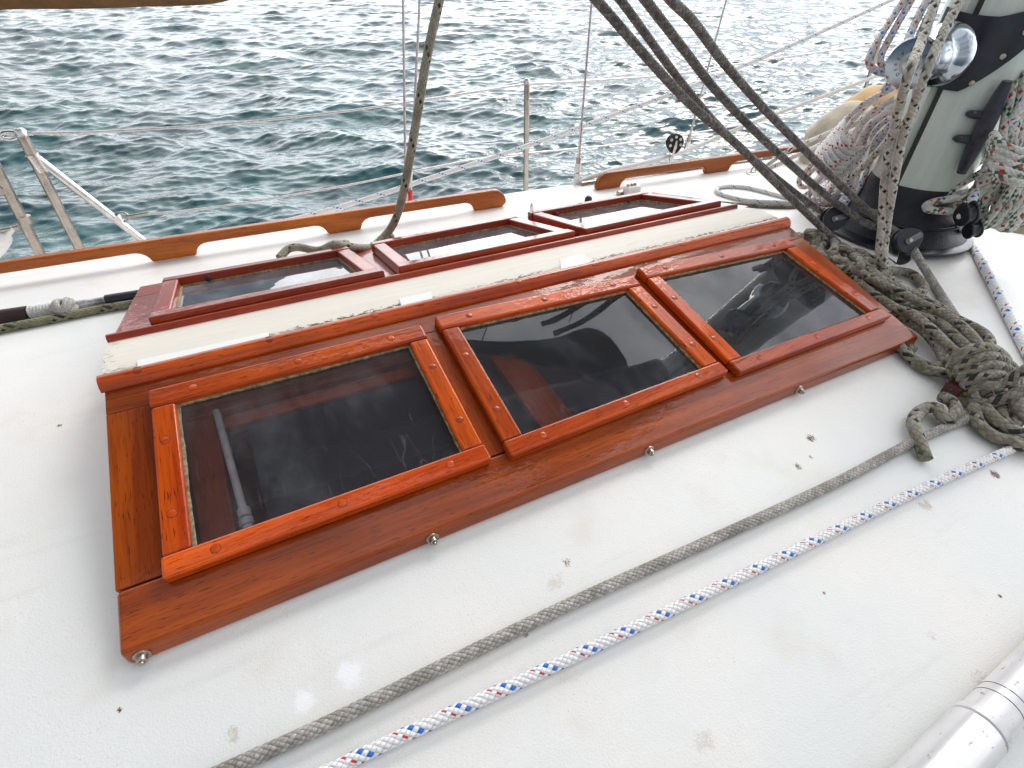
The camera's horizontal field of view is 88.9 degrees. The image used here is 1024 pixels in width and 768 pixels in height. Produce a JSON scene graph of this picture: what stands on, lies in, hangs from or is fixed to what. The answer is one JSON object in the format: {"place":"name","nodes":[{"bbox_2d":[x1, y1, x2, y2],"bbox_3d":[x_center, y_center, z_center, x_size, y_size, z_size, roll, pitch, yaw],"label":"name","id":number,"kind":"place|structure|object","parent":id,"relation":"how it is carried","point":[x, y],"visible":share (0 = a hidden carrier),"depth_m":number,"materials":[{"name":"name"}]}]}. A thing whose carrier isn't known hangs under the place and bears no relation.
{"place":"outdoors","nodes":[
{"label":"outdoors","id":0,"kind":"place"},
{"bbox_2d":[0,0,228,9],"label":"canvas roll","id":1,"kind":"object","parent":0,"point":[47,4],"visible":1,"depth_m":1.76,"materials":[{"name":"brown fabric"}]},
{"bbox_2d":[0,0,945,259],"bbox_3d":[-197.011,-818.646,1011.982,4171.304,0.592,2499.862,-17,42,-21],"label":"water","id":2,"kind":"structure","parent":0,"point":[127,68],"depth_m":13.73,"materials":[{"name":"liquid"}]},
{"label":"water","id":3,"kind":"structure","parent":0,"visible":0},
{"bbox_2d":[0,156,1023,767],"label":"deck","id":4,"kind":"structure","parent":3,"relation":"on","point":[888,638],"depth_m":0.71,"materials":[{"name":"paint"}]},
{"bbox_2d":[0,163,45,254],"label":"stanchion","id":5,"kind":"object","parent":4,"relation":"on","point":[24,220],"visible":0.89,"depth_m":1.64,"materials":[{"name":"metal"}]},
{"bbox_2d":[0,226,14,256],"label":"fender","id":6,"kind":"object","parent":5,"relation":"hanging from","point":[6,238],"visible":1,"depth_m":1.65,"materials":[{"name":"white plastic"}]},
{"bbox_2d":[0,300,132,333],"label":"rope","id":7,"kind":"object","parent":4,"relation":"on","point":[57,317],"visible":0.92,"depth_m":1.13,"materials":[{"name":"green fabric"}]},
{"bbox_2d":[0,290,137,323],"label":"boathook","id":8,"kind":"object","parent":4,"relation":"on","point":[54,306],"visible":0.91,"depth_m":1.14,"materials":[{"name":"black plastic"}]},
{"bbox_2d":[0,128,148,249],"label":"gate post","id":9,"kind":"object","parent":4,"relation":"on","point":[41,165],"visible":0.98,"depth_m":1.65,"materials":[{"name":"metal"}]},
{"bbox_2d":[4,83,524,134],"bbox_3d":[-0.737,-0.955,1.819,1.775,0.054,0.008,-17,42,-21],"label":"lifeline","id":10,"kind":"object","parent":9,"relation":"attached to","point":[232,123],"visible":0.97,"depth_m":1.77,"materials":[{"name":"metal"}]},
{"bbox_2d":[145,153,523,215],"bbox_3d":[-0.623,-0.786,2.032,1.533,0.050,0.008,-17,42,-21],"label":"lifeline","id":11,"kind":"object","parent":9,"relation":"attached to","point":[270,198],"visible":0.91,"depth_m":1.98,"materials":[{"name":"metal"}]},
{"bbox_2d":[0,189,505,273],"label":"handrail","id":12,"kind":"object","parent":4,"relation":"on","point":[170,247],"visible":1,"depth_m":1.44,"materials":[{"name":"brown wood"}]},
{"bbox_2d":[182,358,459,544],"bbox_3d":[0.007,0.055,1.344,1.430,0.490,0.840,-17,42,-21],"label":"cabin interior","id":13,"kind":"object","parent":4,"relation":"attached to","point":[241,449],"depth_m":1.48,"materials":[{"name":"brown wood"}]},
{"bbox_2d":[276,0,443,257],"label":"rope","id":14,"kind":"object","parent":4,"relation":"on","point":[388,231],"visible":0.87,"depth_m":1.28,"materials":[{"name":"grey fabric"}]},
{"bbox_2d":[402,0,407,200],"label":"shroud","id":15,"kind":"object","parent":4,"relation":"attached to","point":[403,50],"visible":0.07,"depth_m":1.62,"materials":[{"name":"metal"}]},
{"bbox_2d":[408,0,420,200],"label":"shroud","id":16,"kind":"object","parent":4,"relation":"attached to","point":[410,194],"visible":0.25,"depth_m":1.66,"materials":[{"name":"metal"}]},
{"bbox_2d":[286,0,894,218],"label":"rope","id":17,"kind":"object","parent":16,"relation":"attached to","point":[535,142],"visible":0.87,"depth_m":2.02,"materials":[{"name":"white fabric"}]},
{"bbox_2d":[96,192,917,665],"bbox_3d":[0.013,-0.182,1.147,1.501,0.177,0.924,-17,42,-21],"label":"skylight","id":18,"kind":"object","parent":4,"relation":"on","point":[548,350],"visible":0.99,"depth_m":0.92,"materials":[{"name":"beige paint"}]},
{"bbox_2d":[148,246,384,324],"bbox_3d":[-0.517,-0.223,1.116,0.424,0.087,0.309,-17,42,-21],"label":"window","id":19,"kind":"structure","parent":18,"relation":"in","point":[185,295],"depth_m":1.13,"materials":[{"name":"brown wood"}]},
{"bbox_2d":[149,325,490,581],"bbox_3d":[-0.295,0.068,0.798,0.445,0.094,0.297,-17,42,-21],"label":"window","id":20,"kind":"structure","parent":18,"relation":"in","point":[182,556],"depth_m":0.76,"materials":[{"name":"wood"}]},
{"bbox_2d":[370,215,574,273],"bbox_3d":[-0.107,-0.349,1.278,0.431,0.084,0.296,-17,42,-21],"label":"window","id":21,"kind":"structure","parent":18,"relation":"in","point":[407,253],"depth_m":1.30,"materials":[{"name":"brown wood"}]},
{"bbox_2d":[435,276,727,459],"bbox_3d":[0.131,-0.065,0.969,0.464,0.097,0.311,-17,42,-21],"label":"window","id":22,"kind":"structure","parent":18,"relation":"in","point":[613,338],"depth_m":0.97,"materials":[{"name":"plastic"}]},
{"bbox_2d":[528,192,720,235],"bbox_3d":[0.303,-0.479,1.448,0.438,0.087,0.309,-17,42,-21],"label":"window","id":23,"kind":"structure","parent":18,"relation":"in","point":[599,215],"depth_m":1.46,"materials":[{"name":"brown wood"}]},
{"bbox_2d":[636,239,890,376],"bbox_3d":[0.547,-0.194,1.135,0.473,0.096,0.307,-17,42,-21],"label":"window","id":24,"kind":"structure","parent":18,"relation":"in","point":[757,306],"depth_m":1.13,"materials":[{"name":"plastic"}]},
{"bbox_2d":[523,78,529,190],"bbox_3d":[0.068,-1.001,2.309,0.050,0.617,0.050,-17,42,-21],"label":"stanchion","id":25,"kind":"object","parent":4,"relation":"on","point":[526,129],"visible":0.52,"depth_m":2.23,"materials":[{"name":"metal"}]},
{"bbox_2d":[530,41,896,84],"bbox_3d":[1.104,-1.565,2.526,2.340,0.080,0.008,-17,42,-21],"label":"lifeline","id":26,"kind":"object","parent":25,"relation":"attached to","point":[577,81],"visible":0.66,"depth_m":2.42,"materials":[{"name":"metal"}]},
{"bbox_2d":[573,2,592,184],"bbox_3d":[0.254,-1.817,1.082,0.026,2.754,0.023,-17,42,-21],"label":"shroud","id":27,"kind":"object","parent":4,"relation":"on","point":[577,173],"visible":1,"depth_m":1.80,"materials":[{"name":"metal"}]},
{"bbox_2d":[585,195,591,201],"bbox_3d":[0.258,-0.626,1.763,0.026,0.018,0.026,-17,42,-21],"label":"knob","id":28,"kind":"object","parent":4,"relation":"on","point":[588,198],"visible":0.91,"depth_m":1.75,"materials":[{"name":"black plastic"}]},
{"bbox_2d":[211,413,969,767],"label":"rope","id":29,"kind":"object","parent":4,"relation":"on","point":[345,715],"visible":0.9,"depth_m":0.67,"materials":[{"name":"grey fabric"}]},
{"bbox_2d":[616,182,640,195],"bbox_3d":[0.406,-0.676,1.808,0.079,0.042,0.040,-17,42,-21],"label":"rope cleat","id":30,"kind":"object","parent":4,"relation":"on","point":[632,188],"visible":0.93,"depth_m":1.80,"materials":[{"name":"white plastic"}]},
{"bbox_2d":[580,160,747,185],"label":"track","id":31,"kind":"structure","parent":4,"relation":"on","point":[593,181],"depth_m":2.03,"materials":[{"name":"metal"}]},
{"bbox_2d":[318,446,1015,767],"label":"rope","id":32,"kind":"object","parent":4,"relation":"on","point":[393,739],"visible":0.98,"depth_m":0.67,"materials":[{"name":"white fabric"}]},
{"bbox_2d":[666,133,683,161],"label":"pulley block","id":33,"kind":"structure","parent":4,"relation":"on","point":[674,143],"depth_m":2.10,"materials":[{"name":"black plastic"}]},
{"bbox_2d":[594,145,799,189],"bbox_3d":[1.214,-0.965,2.165,2.000,0.067,0.026,-15,42,-18],"label":"handrail","id":34,"kind":"object","parent":4,"relation":"on","point":[617,178],"visible":0.56,"depth_m":1.94,"materials":[{"name":"brown wood"}]},
{"bbox_2d":[684,0,726,148],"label":"shroud","id":35,"kind":"object","parent":4,"relation":"on","point":[687,143],"visible":0.82,"depth_m":2.19,"materials":[{"name":"metal"}]},
{"bbox_2d":[579,75,879,183],"bbox_3d":[1.124,-1.204,2.271,2.063,0.322,0.097,-20,43,-23],"label":"rope","id":36,"kind":"object","parent":4,"relation":"on","point":[665,157],"visible":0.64,"depth_m":2.25,"materials":[{"name":"white fabric"}]},
{"bbox_2d":[675,195,820,208],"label":"rope","id":37,"kind":"object","parent":4,"relation":"on","point":[773,206],"visible":0.34,"depth_m":1.69,"materials":[{"name":"grey fabric"}]},
{"bbox_2d":[746,167,757,174],"bbox_3d":[0.929,-0.823,2.009,0.048,0.029,0.044,-2,39,-4],"label":"deck eye","id":38,"kind":"object","parent":4,"relation":"on","point":[751,172],"visible":0.73,"depth_m":2.01,"materials":[{"name":"silver metal"}]},
{"bbox_2d":[714,184,822,206],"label":"rope","id":39,"kind":"object","parent":4,"relation":"on","point":[749,200],"visible":0.81,"depth_m":1.77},
{"bbox_2d":[766,115,863,166],"bbox_3d":[1.172,-0.938,2.010,0.457,0.205,0.153,-17,42,-21],"label":"rope","id":40,"kind":"object","parent":4,"relation":"on","point":[792,148],"visible":0.4,"depth_m":1.92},
{"bbox_2d":[769,123,866,168],"bbox_3d":[1.167,-0.906,1.975,0.436,0.195,0.153,-17,42,-21],"label":"rope","id":41,"kind":"object","parent":4,"relation":"on","point":[792,157],"visible":0.37,"depth_m":1.88,"materials":[{"name":"white fabric"}]},
{"bbox_2d":[819,207,849,230],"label":"pulley block","id":42,"kind":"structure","parent":4,"relation":"on","point":[833,219],"depth_m":1.48,"materials":[{"name":"black plastic"}]},
{"bbox_2d":[796,228,891,280],"bbox_3d":[0.866,-0.345,1.382,0.254,0.066,0.220,25,45,27],"label":"coiled rope","id":43,"kind":"object","parent":4,"relation":"on","point":[834,250],"visible":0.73,"depth_m":1.35,"materials":[{"name":"grey fabric"}]},
{"bbox_2d":[798,85,897,170],"bbox_3d":[1.478,-0.995,2.199,0.641,0.477,0.419,-17,42,-21],"label":"sail bag","id":44,"kind":"object","parent":4,"relation":"on","point":[830,119],"visible":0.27,"depth_m":2.05,"materials":[{"name":"fabric"}]},
{"bbox_2d":[863,40,882,88],"bbox_3d":[2.059,-1.644,3.087,0.119,0.680,0.046,-17,42,-21],"label":"stanchion","id":45,"kind":"object","parent":4,"relation":"on","point":[866,84],"visible":0.08,"depth_m":2.92,"materials":[{"name":"metal"}]},
{"bbox_2d":[529,108,833,153],"bbox_3d":[1.139,-1.352,2.723,2.407,0.049,0.008,-17,42,-21],"label":"lifeline","id":46,"kind":"object","parent":45,"relation":"attached to","point":[661,137],"visible":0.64,"depth_m":2.53,"materials":[{"name":"metal"}]},
{"bbox_2d":[849,252,928,294],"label":"coiled rope","id":47,"kind":"object","parent":4,"relation":"on","point":[918,279],"visible":0.6,"depth_m":1.31,"materials":[{"name":"grey fabric"}]},
{"bbox_2d":[888,234,911,264],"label":"pulley block","id":48,"kind":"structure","parent":4,"relation":"on","point":[894,256],"depth_m":1.34,"materials":[{"name":"black plastic"}]},
{"bbox_2d":[889,228,922,254],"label":"pulley block","id":49,"kind":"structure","parent":48,"relation":"on","point":[906,241],"depth_m":1.32,"materials":[{"name":"black plastic"}]},
{"bbox_2d":[817,0,1023,257],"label":"mast","id":50,"kind":"object","parent":4,"relation":"on","point":[933,152],"visible":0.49,"depth_m":1.39,"materials":[{"name":"paint"}]},
{"bbox_2d":[589,0,836,238],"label":"rope","id":51,"kind":"object","parent":50,"relation":"attached to","point":[620,27],"visible":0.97,"depth_m":1.14,"materials":[{"name":"grey fabric"}]},
{"bbox_2d":[614,0,823,214],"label":"rope","id":52,"kind":"object","parent":50,"relation":"attached to","point":[630,13],"visible":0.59,"depth_m":1.14,"materials":[{"name":"grey fabric"}]},
{"bbox_2d":[638,0,868,226],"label":"rope","id":53,"kind":"object","parent":50,"relation":"attached to","point":[658,16],"visible":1,"depth_m":1.21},
{"bbox_2d":[663,0,900,233],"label":"rope","id":54,"kind":"object","parent":50,"relation":"attached to","point":[683,11],"visible":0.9,"depth_m":1.20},
{"bbox_2d":[803,180,846,214],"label":"coiled rope","id":55,"kind":"object","parent":50,"relation":"on","point":[842,196],"visible":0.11,"depth_m":1.67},
{"bbox_2d":[796,87,895,206],"bbox_3d":[1.034,-0.723,1.586,0.180,0.371,0.327,32,48,33],"label":"coiled rope","id":56,"kind":"object","parent":50,"relation":"hanging from","point":[873,115],"visible":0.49,"depth_m":1.49,"materials":[{"name":"white fabric"}]},
{"bbox_2d":[814,116,873,180],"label":"coiled rope","id":57,"kind":"object","parent":56,"relation":"attached to","point":[838,153],"visible":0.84,"depth_m":1.47,"materials":[{"name":"white fabric"}]},
{"bbox_2d":[833,108,891,206],"bbox_3d":[1.084,-0.666,1.585,0.110,0.347,0.369,31,48,32],"label":"coiled rope","id":58,"kind":"object","parent":50,"relation":"on","point":[880,137],"visible":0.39,"depth_m":1.51,"materials":[{"name":"white fabric"}]},
{"bbox_2d":[858,209,877,230],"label":"rope","id":59,"kind":"object","parent":50,"relation":"attached to","point":[870,225],"visible":0.4,"depth_m":1.47,"materials":[{"name":"grey fabric"}]},
{"bbox_2d":[904,0,929,39],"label":"rope","id":60,"kind":"object","parent":50,"relation":"attached to","point":[917,18],"visible":0.48,"depth_m":1.24,"materials":[{"name":"white fabric"}]},
{"bbox_2d":[915,16,924,35],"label":"rope","id":61,"kind":"object","parent":50,"relation":"attached to","point":[918,31],"visible":0.09,"depth_m":1.25,"materials":[{"name":"white fabric"}]},
{"bbox_2d":[884,6,1023,91],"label":"winch","id":62,"kind":"object","parent":50,"relation":"attached to","point":[975,49],"visible":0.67,"depth_m":1.17,"materials":[{"name":"silver metal"}]},
{"bbox_2d":[835,88,919,188],"bbox_3d":[0.921,-0.607,1.306,0.055,0.316,0.265,10,40,11],"label":"rope","id":63,"kind":"object","parent":62,"relation":"attached to","point":[870,158],"visible":0.5,"depth_m":1.36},
{"bbox_2d":[865,0,907,92],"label":"rope","id":64,"kind":"object","parent":62,"relation":"hanging from","point":[872,67],"visible":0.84,"depth_m":1.29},
{"bbox_2d":[876,0,915,68],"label":"rope","id":65,"kind":"object","parent":62,"relation":"hanging from","point":[880,61],"visible":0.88,"depth_m":1.29,"materials":[{"name":"white fabric"}]},
{"bbox_2d":[875,0,940,267],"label":"rope","id":66,"kind":"object","parent":62,"relation":"hanging from","point":[915,57],"visible":0.98,"depth_m":1.08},
{"bbox_2d":[879,0,964,282],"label":"rope","id":67,"kind":"object","parent":62,"relation":"hanging from","point":[933,54],"visible":0.91,"depth_m":1.09,"materials":[{"name":"grey fabric"}]},
{"bbox_2d":[952,80,1013,173],"bbox_3d":[1.149,-0.632,1.293,0.070,0.213,0.042,11,40,13],"label":"cleat","id":68,"kind":"object","parent":50,"relation":"attached to","point":[987,117],"visible":0.99,"depth_m":1.28,"materials":[{"name":"metal"}]},
{"bbox_2d":[921,70,1023,232],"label":"coiled rope","id":69,"kind":"object","parent":68,"relation":"hanging from","point":[1002,193],"visible":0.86,"depth_m":1.33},
{"bbox_2d":[835,264,1007,397],"bbox_3d":[0.933,-0.149,1.180,0.234,0.083,0.491,-2,39,-4],"label":"coiled rope","id":70,"kind":"object","parent":4,"relation":"on","point":[932,323],"visible":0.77,"depth_m":1.15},
{"bbox_2d":[911,247,959,314],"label":"rope","id":71,"kind":"object","parent":4,"relation":"on","point":[931,279],"visible":0.48,"depth_m":1.32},
{"bbox_2d":[889,640,1023,767],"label":"pole","id":72,"kind":"object","parent":4,"relation":"on","point":[981,725],"visible":1,"depth_m":0.60,"materials":[{"name":"metal"}]},
{"bbox_2d":[906,385,1023,461],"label":"coiled rope","id":73,"kind":"object","parent":4,"relation":"on","point":[1002,413],"visible":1,"depth_m":0.97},
{"bbox_2d":[948,342,1023,395],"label":"coiled rope","id":74,"kind":"object","parent":4,"relation":"on","point":[972,367],"visible":0.89,"depth_m":0.99,"materials":[{"name":"grey fabric"}]},
{"bbox_2d":[940,378,963,397],"bbox_3d":[0.884,0.008,1.038,0.050,0.030,0.030,-17,42,-21],"label":"wooden chock","id":75,"kind":"object","parent":74,"relation":"on","point":[955,387],"visible":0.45,"depth_m":1.02,"materials":[{"name":"red wood"}]},
{"bbox_2d":[956,92,1023,358],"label":"rope","id":76,"kind":"object","parent":4,"relation":"on","point":[1016,330],"visible":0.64,"depth_m":1.29,"materials":[{"name":"white fabric"}]},
{"bbox_2d":[953,200,979,226],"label":"pulley block","id":77,"kind":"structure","parent":76,"relation":"attached to","point":[969,212],"depth_m":1.33,"materials":[{"name":"black plastic"}]},
{"bbox_2d":[961,220,983,238],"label":"pulley block","id":78,"kind":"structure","parent":76,"relation":"attached to","point":[976,230],"depth_m":1.35,"materials":[{"name":"black plastic"}]},
{"bbox_2d":[989,210,1023,233],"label":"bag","id":79,"kind":"object","parent":4,"relation":"on","point":[1020,230],"visible":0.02,"depth_m":1.59,"materials":[{"name":"fabric"}]}
]}

